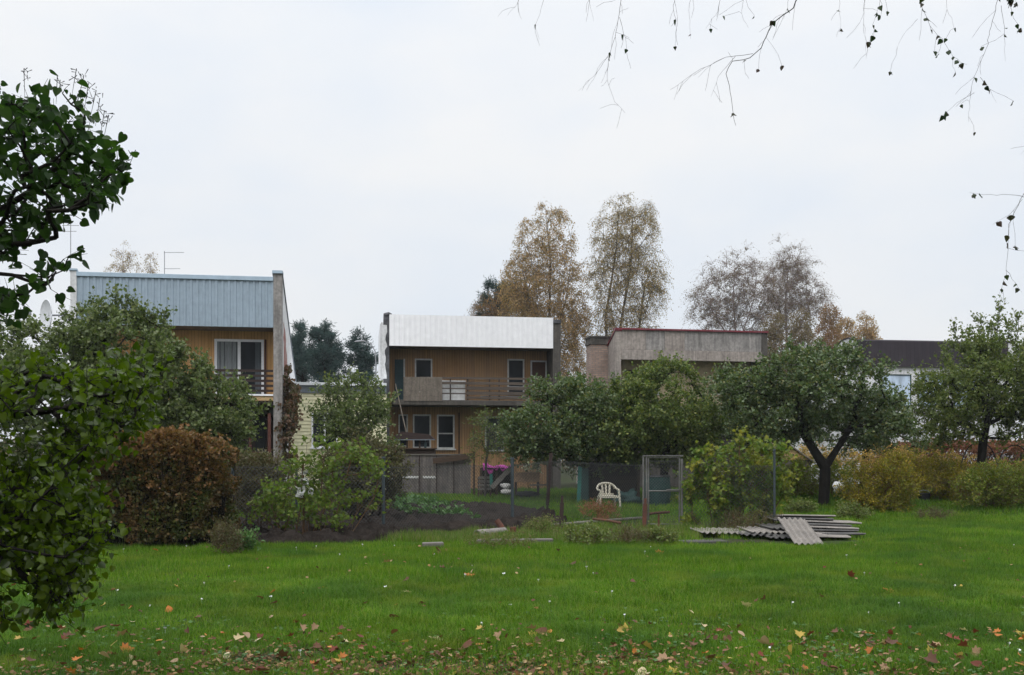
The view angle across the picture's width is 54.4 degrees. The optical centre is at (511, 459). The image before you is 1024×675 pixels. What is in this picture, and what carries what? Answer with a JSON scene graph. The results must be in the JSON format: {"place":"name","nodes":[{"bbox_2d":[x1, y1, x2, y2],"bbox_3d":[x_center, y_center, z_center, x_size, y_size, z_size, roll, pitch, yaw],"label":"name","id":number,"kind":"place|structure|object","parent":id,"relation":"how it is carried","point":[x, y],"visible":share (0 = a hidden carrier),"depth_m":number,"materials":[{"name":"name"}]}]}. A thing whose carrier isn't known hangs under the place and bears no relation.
{"place":"outdoors","nodes":[
{"label":"outdoors","id":0,"kind":"place"},
{"bbox_2d":[26,514,835,547],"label":"rough grass","id":1,"kind":"structure","parent":0,"point":[447,534],"depth_m":20.53,"materials":[{"name":"plant"}]},
{"bbox_2d":[0,460,1023,674],"bbox_3d":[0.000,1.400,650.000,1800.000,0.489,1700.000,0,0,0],"label":"ground","id":2,"kind":"structure","parent":0,"point":[762,539],"depth_m":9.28,"materials":[{"name":"plant"}]},
{"bbox_2d":[0,68,138,340],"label":"lilac shrub","id":3,"kind":"object","parent":2,"relation":"on","point":[69,146],"visible":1,"depth_m":5.67,"materials":[{"name":"green plant"}]},
{"bbox_2d":[0,335,195,644],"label":"lilac shrub","id":4,"kind":"object","parent":2,"relation":"on","point":[69,534],"visible":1,"depth_m":5.01,"materials":[{"name":"green plant"}]},
{"bbox_2d":[103,240,142,272],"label":"birch tree","id":5,"kind":"object","parent":2,"relation":"on","point":[122,268],"visible":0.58,"depth_m":107.88,"materials":[{"name":"beige plant"}]},
{"bbox_2d":[0,281,274,514],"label":"pear tree","id":6,"kind":"object","parent":2,"relation":"on","point":[187,402],"visible":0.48,"depth_m":25.14,"materials":[{"name":"green plant"}]},
{"bbox_2d":[141,252,159,273],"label":"birch tree","id":7,"kind":"object","parent":2,"relation":"on","point":[151,268],"visible":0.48,"depth_m":109.97,"materials":[{"name":"beige plant"}]},
{"bbox_2d":[68,423,241,546],"bbox_3d":[-6.654,0.467,18.434,3.181,2.302,2.314,0,0,0],"label":"clipped hedge","id":8,"kind":"object","parent":2,"relation":"on","point":[200,476],"visible":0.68,"depth_m":17.69,"materials":[{"name":"brown plant"}]},
{"bbox_2d":[69,268,296,494],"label":"terraced house","id":9,"kind":"structure","parent":2,"relation":"on","point":[240,324],"depth_m":32.87,"materials":[{"name":"white paint"}]},
{"bbox_2d":[29,299,66,332],"bbox_3d":[-14.675,-4.383,31.419,1.082,1.395,0.739,0,0,14],"label":"satellite dish","id":10,"kind":"object","parent":9,"relation":"attached to","point":[46,308],"visible":0.81,"depth_m":31.68,"materials":[{"name":"metal"}]},
{"bbox_2d":[214,339,263,393],"bbox_3d":[-9.332,-3.073,34.075,1.643,2.077,0.070,0,0,-9],"label":"window frame","id":11,"kind":"structure","parent":9,"relation":"in","point":[230,353],"depth_m":34.08,"materials":[{"name":"plastic"}]},
{"bbox_2d":[255,418,264,454],"bbox_3d":[-8.635,-0.129,34.163,0.334,2.617,0.040,0,0,-8],"label":"door","id":12,"kind":"structure","parent":9,"relation":"in","point":[259,443],"depth_m":34.15,"materials":[{"name":"glass"}]},
{"bbox_2d":[271,363,303,488],"bbox_3d":[-7.533,-0.975,33.554,1.047,4.694,1.865,0,0,0],"label":"climbing vine","id":13,"kind":"object","parent":9,"relation":"attached to","point":[290,418],"visible":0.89,"depth_m":33.31,"materials":[{"name":"plant"}]},
{"bbox_2d":[202,514,247,554],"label":"weed tuft","id":14,"kind":"object","parent":2,"relation":"on","point":[220,536],"visible":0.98,"depth_m":16.49,"materials":[{"name":"plant"}]},
{"bbox_2d":[226,523,265,550],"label":"weed tuft","id":15,"kind":"object","parent":2,"relation":"on","point":[250,540],"visible":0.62,"depth_m":17.08,"materials":[{"name":"plant"}]},
{"bbox_2d":[290,319,323,381],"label":"pine tree","id":16,"kind":"object","parent":2,"relation":"on","point":[300,363],"visible":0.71,"depth_m":82.66,"materials":[{"name":"green plant"}]},
{"bbox_2d":[302,318,348,382],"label":"pine tree","id":17,"kind":"object","parent":2,"relation":"on","point":[327,354],"visible":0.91,"depth_m":79.02,"materials":[{"name":"green plant"}]},
{"bbox_2d":[290,382,386,488],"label":"house annexe","id":18,"kind":"structure","parent":2,"relation":"on","point":[307,428],"depth_m":36.74,"materials":[{"name":"yellow"}]},
{"bbox_2d":[310,412,337,448],"bbox_3d":[-6.916,-1.062,36.775,1.055,1.345,0.140,0,0,-8],"label":"window frame","id":19,"kind":"structure","parent":18,"relation":"in","point":[314,428],"depth_m":36.76,"materials":[{"name":"plastic"}]},
{"bbox_2d":[341,325,377,382],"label":"pine tree","id":20,"kind":"object","parent":2,"relation":"on","point":[363,359],"visible":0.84,"depth_m":81.34,"materials":[{"name":"green plant"}]},
{"bbox_2d":[223,500,566,543],"bbox_3d":[-2.914,1.473,24.257,9.030,0.619,11.880,0,0,0],"label":"soil bed","id":21,"kind":"object","parent":2,"relation":"on","point":[368,531],"visible":0.52,"depth_m":22.05,"materials":[{"name":"soil"}]},
{"bbox_2d":[228,446,300,526],"bbox_3d":[-5.630,0.665,22.293,1.918,2.017,1.828,0,0,0],"label":"spirea bush","id":22,"kind":"object","parent":21,"relation":"on","point":[259,460],"visible":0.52,"depth_m":21.97,"materials":[{"name":"green plant"}]},
{"bbox_2d":[295,466,313,532],"bbox_3d":[-4.123,0.862,19.853,0.368,1.650,0.325,0,0,0],"label":"sapling","id":23,"kind":"object","parent":21,"relation":"on","point":[299,494],"visible":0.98,"depth_m":19.81,"materials":[{"name":"plant"}]},
{"bbox_2d":[246,434,392,533],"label":"raspberry canes","id":24,"kind":"object","parent":21,"relation":"on","point":[321,501],"visible":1,"depth_m":19.81,"materials":[{"name":"green plant"}]},
{"bbox_2d":[299,361,407,507],"bbox_3d":[-4.175,-0.519,26.893,2.746,4.281,2.997,0,0,-31],"label":"plum tree","id":25,"kind":"object","parent":21,"relation":"on","point":[343,417],"visible":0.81,"depth_m":26.56,"materials":[{"name":"green plant"}]},
{"bbox_2d":[311,425,418,518],"bbox_3d":[-3.684,0.394,24.476,2.811,2.518,2.917,0,0,0],"label":"honeysuckle bush","id":26,"kind":"object","parent":21,"relation":"on","point":[395,459],"visible":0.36,"depth_m":24.08,"materials":[{"name":"green plant"}]},
{"bbox_2d":[395,431,436,487],"bbox_3d":[-3.510,0.219,36.415,1.509,2.462,0.970,0,0,0],"label":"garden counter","id":27,"kind":"object","parent":2,"relation":"on","point":[414,436],"visible":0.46,"depth_m":36.00,"materials":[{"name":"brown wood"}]},
{"bbox_2d":[402,454,470,494],"bbox_3d":[-2.679,0.681,35.373,2.449,1.756,0.100,0,0,-3],"label":"panel screen","id":28,"kind":"object","parent":2,"relation":"on","point":[423,460],"visible":0.58,"depth_m":35.36,"materials":[{"name":"grey wood"}]},
{"bbox_2d":[433,453,472,463],"bbox_3d":[-2.091,-0.039,35.250,1.441,0.387,0.040,0,0,-4],"label":"plank","id":29,"kind":"object","parent":28,"relation":"attached to","point":[450,458],"visible":0.86,"depth_m":35.23,"materials":[{"name":"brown wood"}]},
{"bbox_2d":[231,453,644,528],"bbox_3d":[-1.683,0.833,22.397,8.909,2.016,3.834,0,0,-33],"label":"chain link fence","id":30,"kind":"object","parent":2,"relation":"on","point":[548,479],"visible":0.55,"depth_m":23.40,"materials":[{"name":"metal"}]},
{"bbox_2d":[378,312,560,488],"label":"terraced house","id":31,"kind":"structure","parent":2,"relation":"on","point":[421,358],"depth_m":39.82,"materials":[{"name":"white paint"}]},
{"bbox_2d":[395,359,404,399],"bbox_3d":[-4.486,-3.204,39.856,0.410,1.653,0.055,0,0,-8],"label":"door","id":32,"kind":"structure","parent":31,"relation":"in","point":[399,363],"depth_m":39.85,"materials":[{"name":"glass"}]},
{"bbox_2d":[398,414,407,445],"bbox_3d":[-4.357,-1.154,39.908,0.374,1.304,0.070,0,0,-8],"label":"window frame","id":33,"kind":"structure","parent":31,"relation":"in","point":[401,427],"depth_m":39.89,"materials":[{"name":"white wood"}]},
{"bbox_2d":[413,414,430,447],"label":"window frame","id":34,"kind":"structure","parent":31,"relation":"in","point":[421,422],"depth_m":40.01,"materials":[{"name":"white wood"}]},
{"bbox_2d":[415,359,431,376],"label":"window frame","id":35,"kind":"structure","parent":31,"relation":"in","point":[423,367],"depth_m":40.02,"materials":[{"name":"white wood"}]},
{"bbox_2d":[436,415,455,449],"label":"window frame","id":36,"kind":"structure","parent":31,"relation":"in","point":[445,423],"depth_m":40.15,"materials":[{"name":"white wood"}]},
{"bbox_2d":[442,380,465,399],"bbox_3d":[-2.319,-2.692,39.227,0.936,0.786,0.620,0,0,-8],"label":"storage chest","id":37,"kind":"object","parent":31,"relation":"on","point":[454,396],"visible":0.56,"depth_m":38.94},
{"bbox_2d":[485,416,503,450],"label":"window frame","id":38,"kind":"structure","parent":31,"relation":"in","point":[492,419],"depth_m":40.43,"materials":[{"name":"white wood"}]},
{"bbox_2d":[507,359,523,391],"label":"window frame","id":39,"kind":"structure","parent":31,"relation":"in","point":[515,367],"depth_m":40.57,"materials":[{"name":"white wood"}]},
{"bbox_2d":[530,360,546,391],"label":"window frame","id":40,"kind":"structure","parent":31,"relation":"in","point":[539,367],"depth_m":40.71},
{"bbox_2d":[460,404,519,494],"bbox_3d":[-0.678,-0.271,33.600,2.151,3.328,2.134,0,0,0],"label":"willow sapling","id":41,"kind":"object","parent":2,"relation":"on","point":[487,448],"visible":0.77,"depth_m":33.55,"materials":[{"name":"green plant"}]},
{"bbox_2d":[480,468,510,494],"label":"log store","id":42,"kind":"structure","parent":2,"relation":"on","point":[498,475],"depth_m":35.00,"materials":[{"name":"brown wood"}]},
{"bbox_2d":[473,274,520,316],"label":"pine tree","id":43,"kind":"object","parent":2,"relation":"on","point":[488,282],"visible":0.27,"depth_m":83.19,"materials":[{"name":"green plant"}]},
{"bbox_2d":[462,527,537,548],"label":"weed tuft","id":44,"kind":"object","parent":2,"relation":"on","point":[504,539],"visible":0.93,"depth_m":17.30,"materials":[{"name":"plant"}]},
{"bbox_2d":[467,282,547,316],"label":"birch tree","id":45,"kind":"object","parent":2,"relation":"on","point":[494,304],"visible":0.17,"depth_m":81.30,"materials":[{"name":"brown plant"}]},
{"bbox_2d":[2,618,1023,674],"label":"leaf litter","id":46,"kind":"object","parent":2,"relation":"on","point":[446,668],"visible":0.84,"depth_m":7.77,"materials":[{"name":"plant"}]},
{"bbox_2d":[2,544,1023,674],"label":"clover","id":47,"kind":"object","parent":2,"relation":"on","point":[591,661],"depth_m":8.21,"materials":[{"name":"plant"}]},
{"bbox_2d":[514,472,539,496],"bbox_3d":[0.506,0.957,33.597,0.854,1.077,0.425,0,0,0],"label":"table","id":48,"kind":"object","parent":2,"relation":"on","point":[528,473],"visible":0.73,"depth_m":33.40,"materials":[{"name":"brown wood"}]},
{"bbox_2d":[512,512,568,534],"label":"weed tuft","id":49,"kind":"object","parent":2,"relation":"on","point":[541,526],"visible":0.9,"depth_m":20.64,"materials":[{"name":"plant"}]},
{"bbox_2d":[494,201,602,423],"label":"birch tree","id":50,"kind":"object","parent":2,"relation":"on","point":[574,318],"visible":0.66,"depth_m":75.24,"materials":[{"name":"brown plant"}]},
{"bbox_2d":[491,371,641,497],"bbox_3d":[1.930,-0.784,32.381,5.090,4.423,4.359,0,0,-12],"label":"apple tree","id":51,"kind":"object","parent":2,"relation":"on","point":[578,404],"visible":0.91,"depth_m":31.66,"materials":[{"name":"green plant"}]},
{"bbox_2d":[136,537,1023,608],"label":"leaf litter","id":52,"kind":"object","parent":2,"relation":"on","point":[518,568],"visible":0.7,"depth_m":14.05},
{"bbox_2d":[581,468,588,501],"bbox_3d":[2.305,0.861,31.570,0.237,1.208,0.140,0,0,0],"label":"green board","id":53,"kind":"object","parent":2,"relation":"on","point":[583,485],"visible":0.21,"depth_m":31.55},
{"bbox_2d":[559,519,617,545],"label":"weed tuft","id":54,"kind":"object","parent":2,"relation":"on","point":[591,533],"visible":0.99,"depth_m":18.39,"materials":[{"name":"plant"}]},
{"bbox_2d":[577,498,622,522],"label":"weed tuft","id":55,"kind":"object","parent":2,"relation":"on","point":[610,509],"visible":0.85,"depth_m":24.14,"materials":[{"name":"plant"}]},
{"bbox_2d":[596,482,620,505],"bbox_3d":[2.817,1.051,29.262,0.666,0.772,0.628,0,0,-8],"label":"plastic chair","id":56,"kind":"object","parent":2,"relation":"on","point":[605,493],"visible":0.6,"depth_m":29.46,"materials":[{"name":"plastic"}]},
{"bbox_2d":[590,462,639,499],"bbox_3d":[3.379,0.796,33.135,1.633,1.434,1.330,0,0,0],"label":"board shelter","id":57,"kind":"object","parent":2,"relation":"on","point":[618,480],"visible":0.25,"depth_m":32.50,"materials":[{"name":"brown wood"}]},
{"bbox_2d":[611,488,641,504],"bbox_3d":[3.578,1.177,30.573,1.079,0.604,0.785,0,0,0],"label":"tarpaulin","id":58,"kind":"object","parent":2,"relation":"on","point":[628,496],"visible":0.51,"depth_m":30.29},
{"bbox_2d":[581,191,673,335],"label":"birch tree","id":59,"kind":"object","parent":2,"relation":"on","point":[630,267],"visible":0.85,"depth_m":73.46,"materials":[{"name":"brown plant"}]},
{"bbox_2d":[604,522,654,542],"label":"weed tuft","id":60,"kind":"object","parent":2,"relation":"on","point":[626,535],"visible":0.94,"depth_m":18.83,"materials":[{"name":"plant"}]},
{"bbox_2d":[644,475,670,505],"bbox_3d":[4.435,0.982,30.500,0.860,1.000,0.860,0,0,0],"label":"water butt","id":61,"kind":"object","parent":2,"relation":"on","point":[663,497],"visible":0.48,"depth_m":30.13,"materials":[{"name":"teal plastic"}]},
{"bbox_2d":[636,521,680,543],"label":"weed tuft","id":62,"kind":"object","parent":2,"relation":"on","point":[659,534],"visible":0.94,"depth_m":18.95,"materials":[{"name":"plant"}]},
{"bbox_2d":[592,350,731,479],"bbox_3d":[4.729,-1.010,31.898,4.828,4.882,4.918,0,0,0],"label":"apple tree","id":63,"kind":"object","parent":2,"relation":"on","point":[676,430],"visible":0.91,"depth_m":31.00,"materials":[{"name":"green plant"}]},
{"bbox_2d":[642,455,682,528],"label":"garden gate","id":64,"kind":"structure","parent":2,"relation":"on","point":[680,489],"depth_m":22.80,"materials":[{"name":"metal"}]},
{"bbox_2d":[576,328,768,486],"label":"terraced house","id":65,"kind":"structure","parent":2,"relation":"on","point":[619,350],"depth_m":43.09,"materials":[{"name":"concrete"}]},
{"bbox_2d":[679,539,727,542],"bbox_3d":[3.741,1.625,19.629,0.994,0.065,0.520,0,0,0],"label":"stone slab","id":66,"kind":"object","parent":2,"relation":"on","point":[705,541],"depth_m":19.49,"materials":[{"name":"stone"}]},
{"bbox_2d":[683,449,775,527],"bbox_3d":[4.851,0.802,22.329,2.097,2.065,0.068,0,0,25],"label":"chain link fence","id":67,"kind":"object","parent":2,"relation":"on","point":[774,483],"visible":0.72,"depth_m":22.20,"materials":[{"name":"metal"}]},
{"bbox_2d":[681,242,793,330],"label":"birch tree","id":68,"kind":"object","parent":2,"relation":"on","point":[716,307],"visible":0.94,"depth_m":91.46,"materials":[{"name":"brown plant"}]},
{"bbox_2d":[670,423,805,527],"bbox_3d":[5.146,0.408,22.704,2.968,2.489,1.904,0,0,0],"label":"currant bush","id":69,"kind":"object","parent":2,"relation":"on","point":[783,482],"visible":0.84,"depth_m":22.59,"materials":[{"name":"green plant"}]},
{"bbox_2d":[718,506,779,528],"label":"weed tuft","id":70,"kind":"object","parent":2,"relation":"on","point":[746,522],"visible":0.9,"depth_m":21.52,"materials":[{"name":"plant"}]},
{"bbox_2d":[682,369,823,489],"bbox_3d":[8.320,-0.914,34.507,4.994,4.521,3.574,0,0,0],"label":"apple tree","id":71,"kind":"object","parent":2,"relation":"on","point":[729,437],"visible":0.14,"depth_m":34.02,"materials":[{"name":"green plant"}]},
{"bbox_2d":[499,0,1023,302],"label":"birch tree","id":72,"kind":"object","parent":2,"relation":"on","point":[946,114],"visible":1,"depth_m":6.93,"materials":[{"name":"green plant"}]},
{"bbox_2d":[757,533,789,538],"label":"corrugated sheet","id":73,"kind":"object","parent":2,"relation":"on","point":[779,535],"visible":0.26,"depth_m":19.92,"materials":[{"name":"stone"}]},
{"bbox_2d":[735,530,776,535],"bbox_3d":[5.010,1.511,20.516,0.700,0.047,0.950,0,1,4],"label":"corrugated sheet","id":74,"kind":"object","parent":73,"relation":"on","point":[746,533],"visible":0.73,"depth_m":20.23,"materials":[{"name":"stone"}]},
{"bbox_2d":[689,527,751,533],"bbox_3d":[4.477,1.497,20.918,1.300,0.048,0.950,1,2,-8],"label":"corrugated sheet","id":75,"kind":"object","parent":74,"relation":"on","point":[718,532],"visible":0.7,"depth_m":20.72,"materials":[{"name":"stone"}]},
{"bbox_2d":[736,526,787,533],"bbox_3d":[5.488,1.478,20.883,1.250,0.048,1.150,1,2,-4],"label":"corrugated sheet","id":76,"kind":"object","parent":73,"relation":"on","point":[760,529],"visible":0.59,"depth_m":20.70,"materials":[{"name":"stone"}]},
{"bbox_2d":[813,528,858,531],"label":"corrugated sheet","id":77,"kind":"object","parent":76,"relation":"on","point":[839,530],"visible":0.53,"depth_m":20.55,"materials":[{"name":"concrete"}]},
{"bbox_2d":[811,526,858,529],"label":"corrugated sheet","id":78,"kind":"object","parent":77,"relation":"on","point":[834,527],"visible":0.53,"depth_m":20.67,"materials":[{"name":"concrete"}]},
{"bbox_2d":[755,523,828,529],"bbox_3d":[5.931,1.418,21.172,1.200,0.048,1.100,0,1,-5],"label":"corrugated sheet","id":79,"kind":"object","parent":78,"relation":"on","point":[774,526],"visible":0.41,"depth_m":21.00,"materials":[{"name":"concrete"}]},
{"bbox_2d":[808,522,851,526],"bbox_3d":[6.567,1.395,21.537,1.200,0.047,1.000,2,-1,-5],"label":"corrugated sheet","id":80,"kind":"object","parent":78,"relation":"on","point":[827,524],"visible":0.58,"depth_m":21.10,"materials":[{"name":"concrete"}]},
{"bbox_2d":[806,520,861,523],"bbox_3d":[6.823,1.358,21.925,1.450,0.048,1.000,2,-1,4],"label":"corrugated sheet","id":81,"kind":"object","parent":80,"relation":"on","point":[836,521],"visible":0.62,"depth_m":21.47,"materials":[{"name":"concrete"}]},
{"bbox_2d":[785,517,833,520],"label":"corrugated sheet","id":82,"kind":"object","parent":81,"relation":"on","point":[815,518],"visible":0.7,"depth_m":21.61,"materials":[{"name":"stone"}]},
{"bbox_2d":[776,514,835,516],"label":"corrugated sheet","id":83,"kind":"object","parent":82,"relation":"on","point":[790,515],"visible":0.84,"depth_m":21.79,"materials":[{"name":"concrete"}]},
{"bbox_2d":[815,532,850,537],"bbox_3d":[6.249,1.520,20.108,0.950,0.047,0.950,1,1,6],"label":"corrugated sheet","id":84,"kind":"object","parent":73,"relation":"on","point":[821,535],"visible":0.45,"depth_m":19.72,"materials":[{"name":"stone"}]},
{"bbox_2d":[758,310,791,443],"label":"larch tree","id":85,"kind":"object","parent":2,"relation":"on","point":[775,332],"visible":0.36,"depth_m":79.09,"materials":[{"name":"brown plant"}]},
{"bbox_2d":[762,446,814,484],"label":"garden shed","id":86,"kind":"structure","parent":2,"relation":"on","point":[798,452],"depth_m":38.39,"materials":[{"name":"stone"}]},
{"bbox_2d":[744,232,840,348],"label":"birch tree","id":87,"kind":"object","parent":2,"relation":"on","point":[791,285],"visible":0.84,"depth_m":93.25,"materials":[{"name":"grey plant"}]},
{"bbox_2d":[777,517,822,544],"bbox_3d":[5.614,1.391,19.417,0.542,0.057,1.813,1,12,5],"label":"corrugated sheet","id":88,"kind":"object","parent":2,"relation":"on","point":[800,531],"visible":0.93,"depth_m":19.36,"materials":[{"name":"concrete"}]},
{"bbox_2d":[783,496,818,513],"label":"weed tuft","id":89,"kind":"object","parent":2,"relation":"on","point":[799,505],"visible":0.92,"depth_m":26.96,"materials":[{"name":"plant"}]},
{"bbox_2d":[784,306,818,394],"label":"larch tree","id":90,"kind":"object","parent":2,"relation":"on","point":[799,333],"visible":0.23,"depth_m":79.34,"materials":[{"name":"brown plant"}]},
{"bbox_2d":[702,333,920,504],"bbox_3d":[9.088,-1.156,29.880,6.439,5.329,5.050,0,0,0],"label":"apple tree","id":91,"kind":"object","parent":2,"relation":"on","point":[799,382],"visible":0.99,"depth_m":29.50,"materials":[{"name":"green plant"}]},
{"bbox_2d":[767,454,861,497],"bbox_3d":[10.070,0.578,33.073,3.348,1.634,2.930,0,0,0],"label":"yellow bush","id":92,"kind":"object","parent":2,"relation":"on","point":[811,487],"visible":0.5,"depth_m":32.58,"materials":[{"name":"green plant"}]},
{"bbox_2d":[812,302,842,354],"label":"larch tree","id":93,"kind":"object","parent":2,"relation":"on","point":[829,334],"visible":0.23,"depth_m":83.60,"materials":[{"name":"orange plant"}]},
{"bbox_2d":[833,316,860,346],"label":"larch tree","id":94,"kind":"object","parent":2,"relation":"on","point":[843,322],"visible":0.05,"depth_m":87.48,"materials":[{"name":"brown plant"}]},
{"bbox_2d":[833,498,875,519],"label":"weed tuft","id":95,"kind":"object","parent":2,"relation":"on","point":[845,510],"visible":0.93,"depth_m":24.96,"materials":[{"name":"plant"}]},
{"bbox_2d":[855,310,882,339],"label":"larch tree","id":96,"kind":"object","parent":2,"relation":"on","point":[869,333],"visible":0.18,"depth_m":89.34,"materials":[{"name":"brown plant"}]},
{"bbox_2d":[811,381,934,491],"bbox_3d":[12.962,-0.853,36.030,4.844,4.388,3.862,0,0,0],"label":"apple tree","id":97,"kind":"object","parent":2,"relation":"on","point":[912,442],"visible":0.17,"depth_m":35.67,"materials":[{"name":"green plant"}]},
{"bbox_2d":[830,445,930,512],"bbox_3d":[10.674,0.619,28.582,2.667,2.115,2.524,0,0,-43],"label":"yellow bush","id":98,"kind":"object","parent":2,"relation":"on","point":[896,497],"visible":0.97,"depth_m":28.17,"materials":[{"name":"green plant"}]},
{"bbox_2d":[787,337,1013,485],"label":"terraced house","id":99,"kind":"structure","parent":2,"relation":"on","point":[914,352],"depth_m":46.47,"materials":[{"name":"white paint"}]},
{"bbox_2d":[881,374,910,405],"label":"window frame","id":100,"kind":"structure","parent":99,"relation":"in","point":[904,379],"depth_m":46.44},
{"bbox_2d":[788,441,1023,495],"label":"peach leaved shrub","id":101,"kind":"object","parent":2,"relation":"on","point":[856,455],"visible":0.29,"depth_m":33.81,"materials":[{"name":"orange plant"}]},
{"bbox_2d":[885,445,969,499],"bbox_3d":[13.632,0.513,32.504,3.086,2.287,3.099,0,0,0],"label":"yellow bush","id":102,"kind":"object","parent":2,"relation":"on","point":[928,466],"visible":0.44,"depth_m":32.15,"materials":[{"name":"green plant"}]},
{"bbox_2d":[912,504,959,519],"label":"weed tuft","id":103,"kind":"object","parent":2,"relation":"on","point":[937,512],"visible":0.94,"depth_m":25.66,"materials":[{"name":"plant"}]},
{"bbox_2d":[870,437,1023,487],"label":"clipped hedge","id":104,"kind":"object","parent":2,"relation":"on","point":[1011,451],"visible":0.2,"depth_m":41.36,"materials":[{"name":"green plant"}]},
{"bbox_2d":[928,461,995,502],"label":"yellow bush","id":105,"kind":"object","parent":2,"relation":"on","point":[958,470],"visible":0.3,"depth_m":31.14,"materials":[{"name":"green plant"}]},
{"bbox_2d":[904,295,1023,466],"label":"apple tree","id":106,"kind":"object","parent":2,"relation":"on","point":[986,412],"visible":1,"depth_m":31.06,"materials":[{"name":"green plant"}]},
{"bbox_2d":[948,454,1023,510],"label":"yellow bush","id":107,"kind":"object","parent":2,"relation":"on","point":[978,482],"visible":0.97,"depth_m":28.24,"materials":[{"name":"green plant"}]},
{"bbox_2d":[0,0,1023,446],"label":"sky","id":108,"kind":"structure","parent":0,"point":[382,156],"materials":[{"name":"white"}]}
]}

